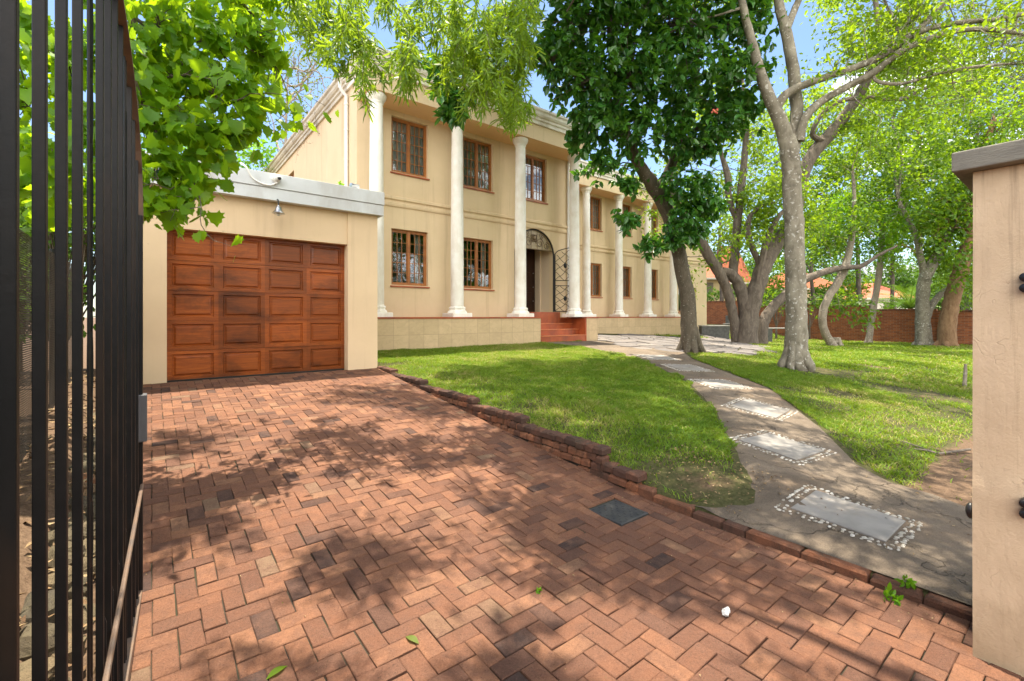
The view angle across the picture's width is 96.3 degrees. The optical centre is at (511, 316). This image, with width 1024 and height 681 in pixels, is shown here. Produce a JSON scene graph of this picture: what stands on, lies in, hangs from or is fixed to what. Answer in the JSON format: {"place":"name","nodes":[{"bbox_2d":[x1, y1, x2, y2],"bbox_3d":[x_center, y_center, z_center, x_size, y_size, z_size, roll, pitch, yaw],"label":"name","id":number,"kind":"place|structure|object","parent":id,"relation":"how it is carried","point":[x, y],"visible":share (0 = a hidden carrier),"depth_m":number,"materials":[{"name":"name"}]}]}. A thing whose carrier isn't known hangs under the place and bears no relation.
{"place":"outdoors","nodes":[
{"label":"outdoors","id":0,"kind":"place"},
{"bbox_2d":[20,318,972,680],"bbox_3d":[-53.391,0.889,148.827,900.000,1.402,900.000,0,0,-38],"label":"ground","id":1,"kind":"structure","parent":0,"point":[732,490],"depth_m":4.31,"materials":[{"name":"green plant"}]},
{"bbox_2d":[20,230,71,461],"bbox_3d":[-2.839,0.327,2.411,0.065,1.954,8.100,0,0,-38],"label":"netting fence","id":2,"kind":"object","parent":1,"relation":"on","point":[51,326],"visible":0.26,"depth_m":3.40,"materials":[{"name":"grey metal"}]},
{"bbox_2d":[20,206,93,342],"bbox_3d":[-7.502,-0.555,7.108,1.802,3.170,2.069,0,0,-38],"label":"hedge shrub","id":3,"kind":"object","parent":1,"relation":"on","point":[21,222],"visible":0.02,"depth_m":6.86,"materials":[{"name":"green plant"}]},
{"bbox_2d":[20,412,94,680],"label":"rubble edging","id":4,"kind":"object","parent":1,"relation":"on","point":[26,651],"visible":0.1,"depth_m":2.06,"materials":[{"name":"stone"}]},
{"bbox_2d":[20,164,94,340],"bbox_3d":[-5.853,-0.591,5.835,1.696,3.243,2.774,0,0,-6],"label":"hedge shrub","id":5,"kind":"object","parent":1,"relation":"on","point":[51,240],"visible":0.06,"depth_m":6.04,"materials":[{"name":"green plant"}]},
{"bbox_2d":[20,0,338,260],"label":"lobed leaf tree","id":6,"kind":"object","parent":1,"relation":"on","point":[172,68],"visible":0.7,"depth_m":3.63,"materials":[{"name":"green plant"}]},
{"bbox_2d":[142,133,281,171],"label":"bushy tree","id":7,"kind":"object","parent":1,"relation":"on","point":[266,156],"visible":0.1,"depth_m":17.23,"materials":[{"name":"green plant"}]},
{"bbox_2d":[143,151,383,383],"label":"garage","id":8,"kind":"structure","parent":1,"relation":"on","point":[293,290],"depth_m":7.19,"materials":[{"name":"beige paint"}]},
{"bbox_2d":[167,230,343,381],"bbox_3d":[-3.907,-0.155,7.243,2.480,2.170,0.042,0,0,-38],"label":"garage door","id":9,"kind":"structure","parent":8,"relation":"in","point":[277,308],"depth_m":7.13,"materials":[{"name":"brown wood"}]},
{"bbox_2d":[240,162,280,185],"bbox_3d":[-3.776,-2.140,6.897,0.545,0.303,0.140,0,0,-32],"label":"security camera","id":10,"kind":"object","parent":8,"relation":"attached to","point":[275,178],"visible":1,"depth_m":6.96,"materials":[{"name":"white plastic"}]},
{"bbox_2d":[272,199,284,215],"bbox_3d":[-3.583,-1.681,7.035,0.180,0.281,0.180,0,0,-38],"label":"bell lamp","id":11,"kind":"object","parent":8,"relation":"attached to","point":[277,211],"visible":1,"depth_m":7.01,"materials":[{"name":"metal"}]},
{"bbox_2d":[349,183,359,187],"bbox_3d":[-2.726,-2.251,7.940,0.084,0.102,0.163,0,0,40],"label":"floodlight","id":12,"kind":"object","parent":8,"relation":"on","point":[354,185],"visible":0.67,"depth_m":7.90,"materials":[{"name":"grey plastic"}]},
{"bbox_2d":[224,1,355,170],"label":"bare limbed tree","id":13,"kind":"object","parent":1,"relation":"on","point":[303,75],"visible":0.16,"depth_m":26.96,"materials":[{"name":"green plant"}]},
{"bbox_2d":[263,0,573,141],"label":"narrow leaf tree","id":14,"kind":"object","parent":1,"relation":"on","point":[509,23],"visible":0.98,"depth_m":5.02,"materials":[{"name":"green plant"}]},
{"bbox_2d":[263,46,706,350],"bbox_3d":[0.821,-2.280,20.113,19.410,6.960,11.790,0,0,-38],"label":"villa","id":15,"kind":"object","parent":1,"relation":"on","point":[491,234],"visible":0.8,"depth_m":12.61,"materials":[{"name":"beige paint"}]},
{"bbox_2d":[289,98,319,162],"bbox_3d":[-5.393,-5.104,12.513,1.858,1.351,1.428,0,0,7],"label":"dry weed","id":16,"kind":"object","parent":15,"relation":"attached to","point":[308,132],"visible":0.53,"depth_m":12.74,"materials":[{"name":"plant"}]},
{"bbox_2d":[390,117,429,179],"bbox_3d":[-2.541,-4.110,11.274,1.030,1.380,0.248,0,0,-38],"label":"window","id":17,"kind":"structure","parent":15,"relation":"in","point":[408,139],"depth_m":11.29,"materials":[{"name":"brown wood"}]},
{"bbox_2d":[390,229,429,287],"bbox_3d":[-2.574,-1.410,11.317,1.030,1.400,0.355,0,0,-38],"label":"window","id":18,"kind":"structure","parent":15,"relation":"in","point":[417,244],"depth_m":11.37,"materials":[{"name":"brown wood"}]},
{"bbox_2d":[463,137,494,193],"bbox_3d":[-0.961,-4.110,12.517,1.030,1.380,0.248,0,0,-38],"label":"window","id":19,"kind":"structure","parent":15,"relation":"in","point":[476,154],"depth_m":12.54,"materials":[{"name":"brown wood"}]},
{"bbox_2d":[464,238,494,290],"bbox_3d":[-0.994,-1.410,12.559,1.030,1.400,0.355,0,0,-38],"label":"window","id":20,"kind":"structure","parent":15,"relation":"in","point":[483,242],"depth_m":12.61,"materials":[{"name":"brown wood"}]},
{"bbox_2d":[526,249,534,311],"bbox_3d":[0.144,-1.171,14.429,1.520,2.058,0.110,0,0,-38],"label":"front door","id":21,"kind":"structure","parent":15,"relation":"in","point":[530,253],"depth_m":14.76,"materials":[{"name":"brown wood"}]},
{"bbox_2d":[525,155,547,204],"bbox_3d":[0.627,-4.110,13.765,1.030,1.380,0.248,0,0,-38],"label":"window","id":22,"kind":"structure","parent":15,"relation":"in","point":[535,167],"depth_m":13.89,"materials":[{"name":"brown wood"}]},
{"bbox_2d":[590,196,602,231],"bbox_3d":[3.245,-4.160,18.558,1.030,1.380,0.248,0,0,-38],"label":"window","id":23,"kind":"structure","parent":15,"relation":"in","point":[594,202],"depth_m":18.70,"materials":[{"name":"brown wood"}]},
{"bbox_2d":[590,263,602,297],"bbox_3d":[3.212,-1.460,18.600,1.030,1.400,0.355,0,0,-38],"label":"window","id":24,"kind":"structure","parent":15,"relation":"in","point":[593,267],"depth_m":18.75,"materials":[{"name":"brown wood"}]},
{"bbox_2d":[622,204,632,236],"bbox_3d":[4.786,-4.160,19.769,1.030,1.380,0.248,0,0,-38],"label":"window","id":25,"kind":"structure","parent":15,"relation":"in","point":[624,207],"depth_m":19.97,"materials":[{"name":"brown wood"}]},
{"bbox_2d":[623,267,631,298],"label":"window","id":26,"kind":"structure","parent":15,"relation":"in","point":[625,274],"depth_m":20.06,"materials":[{"name":"brown wood"}]},
{"bbox_2d":[651,211,655,237],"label":"window","id":27,"kind":"structure","parent":15,"relation":"in","point":[652,217],"depth_m":21.17,"materials":[{"name":"brown wood"}]},
{"bbox_2d":[652,270,658,299],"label":"window","id":28,"kind":"structure","parent":15,"relation":"in","point":[653,298],"depth_m":21.17,"materials":[{"name":"brown wood"}]},
{"bbox_2d":[377,366,646,494],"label":"retaining wall","id":29,"kind":"structure","parent":1,"relation":"on","point":[590,456],"depth_m":4.66,"materials":[{"name":"brick"}]},
{"bbox_2d":[421,0,787,352],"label":"broadleaf tree","id":30,"kind":"object","parent":1,"relation":"on","point":[638,74],"visible":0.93,"depth_m":9.79,"materials":[{"name":"green plant"}]},
{"bbox_2d":[377,333,972,501],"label":"grass","id":31,"kind":"structure","parent":1,"relation":"on","point":[849,353],"depth_m":7.12,"materials":[{"name":"green plant"}]},
{"bbox_2d":[698,325,729,338],"bbox_3d":[10.056,0.785,22.816,1.421,0.702,0.450,0,0,0],"label":"stone bench","id":32,"kind":"object","parent":1,"relation":"on","point":[721,331],"visible":0.65,"depth_m":22.62,"materials":[{"name":"grey stone"}]},
{"bbox_2d":[707,267,724,300],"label":"neighbour house","id":33,"kind":"structure","parent":1,"relation":"on","point":[712,281],"depth_m":40.40,"materials":[{"name":"beige paint"}]},
{"bbox_2d":[707,282,712,294],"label":"window","id":34,"kind":"structure","parent":33,"relation":"in","point":[709,284],"depth_m":40.35,"materials":[{"name":"grey glass"}]},
{"bbox_2d":[707,284,735,300],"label":"shrub","id":35,"kind":"object","parent":1,"relation":"on","point":[715,294],"visible":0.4,"depth_m":32.53,"materials":[{"name":"green plant"}]},
{"bbox_2d":[723,316,729,329],"bbox_3d":[12.279,0.381,26.055,0.400,0.880,0.400,0,0,-38],"label":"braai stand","id":36,"kind":"object","parent":1,"relation":"on","point":[727,322],"visible":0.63,"depth_m":25.98,"materials":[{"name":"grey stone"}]},
{"bbox_2d":[717,246,750,299],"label":"neighbour house","id":37,"kind":"structure","parent":1,"relation":"on","point":[744,273],"depth_m":47.86,"materials":[{"name":"beige paint"}]},
{"bbox_2d":[701,143,782,300],"bbox_3d":[15.099,-5.619,29.806,6.946,12.687,6.935,0,0,12],"label":"garden tree","id":38,"kind":"object","parent":1,"relation":"on","point":[720,228],"visible":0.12,"depth_m":29.91,"materials":[{"name":"green plant"}]},
{"bbox_2d":[741,247,776,278],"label":"distant tree","id":39,"kind":"object","parent":1,"relation":"on","point":[749,261],"visible":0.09,"depth_m":56.40,"materials":[{"name":"green plant"}]},
{"bbox_2d":[761,288,784,338],"bbox_3d":[14.646,-0.164,25.243,2.671,2.991,1.740,0,0,-6],"label":"shrub","id":40,"kind":"object","parent":1,"relation":"on","point":[766,304],"visible":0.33,"depth_m":25.20,"materials":[{"name":"green plant"}]},
{"bbox_2d":[742,274,807,303],"bbox_3d":[18.165,-1.337,32.128,4.400,3.982,3.600,0,0,13],"label":"shrub","id":41,"kind":"object","parent":1,"relation":"on","point":[777,287],"visible":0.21,"depth_m":31.54,"materials":[{"name":"green plant"}]},
{"bbox_2d":[768,328,784,341],"bbox_3d":[13.353,0.978,22.831,1.735,0.847,0.450,0,0,0],"label":"stone bench","id":42,"kind":"object","parent":1,"relation":"on","point":[770,334],"visible":0.1,"depth_m":22.64,"materials":[{"name":"grey stone"}]},
{"bbox_2d":[727,52,878,266],"bbox_3d":[20.363,-8.548,33.040,9.474,18.682,9.638,0,0,38],"label":"garden tree","id":43,"kind":"object","parent":1,"relation":"on","point":[804,145],"visible":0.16,"depth_m":32.37,"materials":[{"name":"green plant"}]},
{"bbox_2d":[771,256,835,281],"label":"distant tree","id":44,"kind":"object","parent":1,"relation":"on","point":[775,271],"visible":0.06,"depth_m":54.71,"materials":[{"name":"green plant"}]},
{"bbox_2d":[762,273,846,304],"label":"neighbour house","id":45,"kind":"structure","parent":1,"relation":"on","point":[818,281],"depth_m":51.42,"materials":[{"name":"beige paint"}]},
{"bbox_2d":[638,484,972,622],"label":"kerb","id":46,"kind":"structure","parent":1,"relation":"on","point":[945,604],"depth_m":2.79,"materials":[{"name":"brick"}]},
{"bbox_2d":[893,574,916,589],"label":"joint weed","id":47,"kind":"object","parent":46,"relation":"on","point":[909,582],"visible":1,"depth_m":2.48,"materials":[{"name":"green plant"}]},
{"bbox_2d":[807,288,823,339],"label":"shrub","id":48,"kind":"object","parent":1,"relation":"on","point":[810,318],"visible":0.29,"depth_m":24.98,"materials":[{"name":"green plant"}]},
{"bbox_2d":[807,284,833,303],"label":"shrub","id":49,"kind":"object","parent":1,"relation":"on","point":[816,293],"visible":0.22,"depth_m":30.76,"materials":[{"name":"green plant"}]},
{"bbox_2d":[779,183,865,303],"bbox_3d":[19.795,-3.551,29.601,6.518,9.908,4.236,0,0,-6],"label":"garden tree","id":50,"kind":"object","parent":1,"relation":"on","point":[810,270],"visible":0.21,"depth_m":29.31,"materials":[{"name":"green plant"}]},
{"bbox_2d":[630,0,1023,343],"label":"multistem tree","id":51,"kind":"object","parent":1,"relation":"on","point":[748,325],"visible":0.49,"depth_m":17.64,"materials":[{"name":"green plant"}]},
{"bbox_2d":[653,0,1023,371],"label":"pale barked tree","id":52,"kind":"object","parent":1,"relation":"on","point":[795,355],"visible":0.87,"depth_m":9.42,"materials":[{"name":"grey plant"}]},
{"bbox_2d":[807,278,870,304],"bbox_3d":[22.237,-0.639,30.916,4.353,3.992,2.617,0,0,-1],"label":"shrub","id":53,"kind":"object","parent":1,"relation":"on","point":[848,291],"visible":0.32,"depth_m":30.90,"materials":[{"name":"green plant"}]},
{"bbox_2d":[707,300,972,344],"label":"boundary wall","id":54,"kind":"structure","parent":1,"relation":"on","point":[897,325],"depth_m":23.34,"materials":[{"name":"brick"}]},
{"bbox_2d":[804,112,889,345],"bbox_3d":[14.257,-3.483,19.863,3.127,10.089,4.629,0,0,-12],"label":"crooked tree","id":55,"kind":"object","parent":1,"relation":"on","point":[855,219],"visible":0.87,"depth_m":19.47,"materials":[{"name":"green plant"}]},
{"bbox_2d":[825,288,869,309],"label":"shrub","id":56,"kind":"object","parent":1,"relation":"on","point":[839,293],"visible":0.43,"depth_m":24.72,"materials":[{"name":"green plant"}]},
{"bbox_2d":[820,252,883,285],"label":"distant tree","id":57,"kind":"object","parent":1,"relation":"on","point":[849,271],"visible":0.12,"depth_m":58.76,"materials":[{"name":"green plant"}]},
{"bbox_2d":[843,274,874,294],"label":"shrub","id":58,"kind":"object","parent":1,"relation":"on","point":[864,279],"visible":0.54,"depth_m":33.24,"materials":[{"name":"green plant"}]},
{"bbox_2d":[808,179,921,342],"bbox_3d":[17.064,-2.738,22.059,5.748,8.408,3.310,0,0,-17],"label":"lime tree","id":59,"kind":"object","parent":1,"relation":"on","point":[879,240],"visible":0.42,"depth_m":22.07,"materials":[{"name":"green plant"}]},
{"bbox_2d":[802,74,943,303],"bbox_3d":[22.549,-7.322,30.378,9.318,17.629,6.083,0,0,-18],"label":"garden tree","id":60,"kind":"object","parent":1,"relation":"on","point":[824,176],"visible":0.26,"depth_m":29.92,"materials":[{"name":"green plant"}]},
{"bbox_2d":[756,45,1001,307],"bbox_3d":[28.120,-9.316,35.834,17.227,21.620,8.273,0,0,5],"label":"garden tree","id":61,"kind":"object","parent":1,"relation":"on","point":[892,276],"visible":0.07,"depth_m":35.69,"materials":[{"name":"green plant"}]},
{"bbox_2d":[845,283,913,308],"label":"neighbour house","id":62,"kind":"structure","parent":1,"relation":"on","point":[884,290],"depth_m":46.92,"materials":[{"name":"white paint"}]},
{"bbox_2d":[844,265,933,308],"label":"neighbour house","id":63,"kind":"structure","parent":1,"relation":"on","point":[865,270],"depth_m":73.00,"materials":[{"name":"white paint"}]},
{"bbox_2d":[879,294,905,308],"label":"shrub","id":64,"kind":"object","parent":1,"relation":"on","point":[892,305],"visible":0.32,"depth_m":30.11,"materials":[{"name":"green plant"}]},
{"bbox_2d":[861,238,926,301],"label":"distant tree","id":65,"kind":"object","parent":1,"relation":"on","point":[904,280],"visible":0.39,"depth_m":56.60,"materials":[{"name":"green plant"}]},
{"bbox_2d":[861,280,965,308],"bbox_3d":[20.998,-0.254,24.241,4.266,3.307,4.464,0,0,-12],"label":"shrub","id":66,"kind":"object","parent":1,"relation":"on","point":[908,303],"visible":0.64,"depth_m":24.04,"materials":[{"name":"green plant"}]},
{"bbox_2d":[888,248,948,305],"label":"distant tree","id":67,"kind":"object","parent":1,"relation":"on","point":[912,261],"visible":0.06,"depth_m":62.70,"materials":[{"name":"green plant"}]},
{"bbox_2d":[829,0,1023,188],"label":"garden tree","id":68,"kind":"object","parent":1,"relation":"on","point":[989,10],"visible":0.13,"depth_m":26.63,"materials":[{"name":"green plant"}]},
{"bbox_2d":[839,34,1023,345],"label":"forked tree","id":69,"kind":"object","parent":1,"relation":"on","point":[925,305],"visible":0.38,"depth_m":20.37,"materials":[{"name":"green plant"}]},
{"bbox_2d":[861,96,1001,278],"bbox_3d":[28.180,-7.222,30.582,9.062,17.431,7.447,0,0,-24],"label":"garden tree","id":70,"kind":"object","parent":1,"relation":"on","point":[915,171],"visible":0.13,"depth_m":30.64,"materials":[{"name":"green plant"}]},
{"bbox_2d":[899,440,971,454],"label":"fallen branch","id":71,"kind":"object","parent":1,"relation":"on","point":[947,452],"visible":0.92,"depth_m":4.78,"materials":[{"name":"brown wood"}]},
{"bbox_2d":[914,269,971,307],"bbox_3d":[28.776,-0.962,29.913,5.005,4.720,3.676,0,0,-38],"label":"shrub","id":72,"kind":"object","parent":1,"relation":"on","point":[940,284],"visible":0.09,"depth_m":29.68,"materials":[{"name":"green plant"}]},
{"bbox_2d":[930,286,968,309],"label":"shrub","id":73,"kind":"object","parent":1,"relation":"on","point":[939,308],"visible":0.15,"depth_m":24.25,"materials":[{"name":"green plant"}]},
{"bbox_2d":[932,257,972,308],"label":"distant tree","id":74,"kind":"object","parent":1,"relation":"on","point":[943,275],"visible":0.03,"depth_m":54.77,"materials":[{"name":"green plant"}]},
{"bbox_2d":[939,283,972,309],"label":"shrub","id":75,"kind":"object","parent":1,"relation":"on","point":[965,293],"visible":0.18,"depth_m":24.20,"materials":[{"name":"green plant"}]},
{"bbox_2d":[890,51,1023,346],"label":"ridged tree","id":76,"kind":"object","parent":1,"relation":"on","point":[957,281],"visible":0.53,"depth_m":19.57,"materials":[{"name":"green plant"}]},
{"bbox_2d":[962,364,966,385],"bbox_3d":[8.852,1.178,8.957,0.174,0.509,0.070,0,0,-38],"label":"post","id":77,"kind":"object","parent":1,"relation":"on","point":[964,381],"visible":0.84,"depth_m":8.95,"materials":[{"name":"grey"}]},
{"bbox_2d":[952,138,1023,676],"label":"gate pillar","id":78,"kind":"structure","parent":1,"relation":"on","point":[991,177],"depth_m":1.97,"materials":[{"name":"paint"}]},
{"bbox_2d":[20,0,1023,317],"label":"sky","id":79,"kind":"structure","parent":0,"point":[802,33],"materials":[{"name":"blue"}]},
{"bbox_2d":[130,368,1023,680],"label":"driveway","id":80,"kind":"structure","parent":0,"point":[452,482],"depth_m":2.64,"materials":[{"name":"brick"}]},
{"bbox_2d":[0,0,146,680],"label":"entrance gate","id":81,"kind":"structure","parent":80,"relation":"on","point":[120,417],"depth_m":1.05,"materials":[{"name":"black metal"}]},
{"bbox_2d":[266,666,286,679],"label":"fallen leaf","id":82,"kind":"object","parent":80,"relation":"on","point":[274,671],"visible":1,"depth_m":1.92,"materials":[{"name":"green plant"}]},
{"bbox_2d":[406,635,418,643],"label":"fallen leaf","id":83,"kind":"object","parent":80,"relation":"on","point":[413,638],"visible":1,"depth_m":2.11,"materials":[{"name":"green plant"}]},
{"bbox_2d":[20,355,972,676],"bbox_3d":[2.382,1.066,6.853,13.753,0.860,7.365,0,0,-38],"label":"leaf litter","id":84,"kind":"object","parent":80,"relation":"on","point":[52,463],"visible":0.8,"depth_m":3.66,"materials":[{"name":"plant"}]},
{"bbox_2d":[589,500,647,526],"bbox_3d":[0.809,1.501,3.497,0.318,0.045,0.318,0,0,-38],"label":"manhole cover","id":85,"kind":"object","parent":80,"relation":"on","point":[619,513],"visible":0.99,"depth_m":3.47,"materials":[{"name":"metal"}]},
{"bbox_2d":[722,607,729,616],"bbox_3d":[1.082,1.482,2.310,0.070,0.037,0.042,0,0,-38],"label":"paper scrap","id":86,"kind":"object","parent":80,"relation":"on","point":[725,611],"visible":1,"depth_m":2.29,"materials":[{"name":"white paper"}]},
{"bbox_2d":[883,582,903,606],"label":"joint weed","id":87,"kind":"object","parent":80,"relation":"on","point":[887,592],"visible":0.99,"depth_m":2.42,"materials":[{"name":"green plant"}]},
{"bbox_2d":[598,333,776,355],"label":"terrace paving","id":88,"kind":"structure","parent":0,"point":[709,343],"depth_m":14.03,"materials":[{"name":"stone"}]},
{"bbox_2d":[549,340,972,605],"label":"path","id":89,"kind":"structure","parent":0,"point":[940,563],"depth_m":3.51,"materials":[{"name":"concrete"}]},
{"bbox_2d":[633,354,678,359],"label":"stepping slab","id":90,"kind":"structure","parent":89,"relation":"on","point":[661,357],"depth_m":10.43,"materials":[{"name":"grey stone"}]},
{"bbox_2d":[661,364,714,371],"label":"stepping slab","id":91,"kind":"structure","parent":89,"relation":"on","point":[682,367],"depth_m":8.93,"materials":[{"name":"grey stone"}]},
{"bbox_2d":[688,379,753,388],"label":"stepping slab","id":92,"kind":"structure","parent":89,"relation":"on","point":[717,383],"depth_m":7.35,"materials":[{"name":"grey stone"}]},
{"bbox_2d":[721,397,797,420],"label":"stepping slab","id":93,"kind":"structure","parent":89,"relation":"on","point":[759,408],"depth_m":6.01,"materials":[{"name":"grey stone"}]},
{"bbox_2d":[728,430,836,464],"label":"stepping slab","id":94,"kind":"structure","parent":89,"relation":"on","point":[783,446],"depth_m":4.61,"materials":[{"name":"grey stone"}]},
{"bbox_2d":[774,485,922,550],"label":"stepping slab","id":95,"kind":"structure","parent":89,"relation":"on","point":[857,517],"depth_m":3.22,"materials":[{"name":"grey stone"}]}
]}

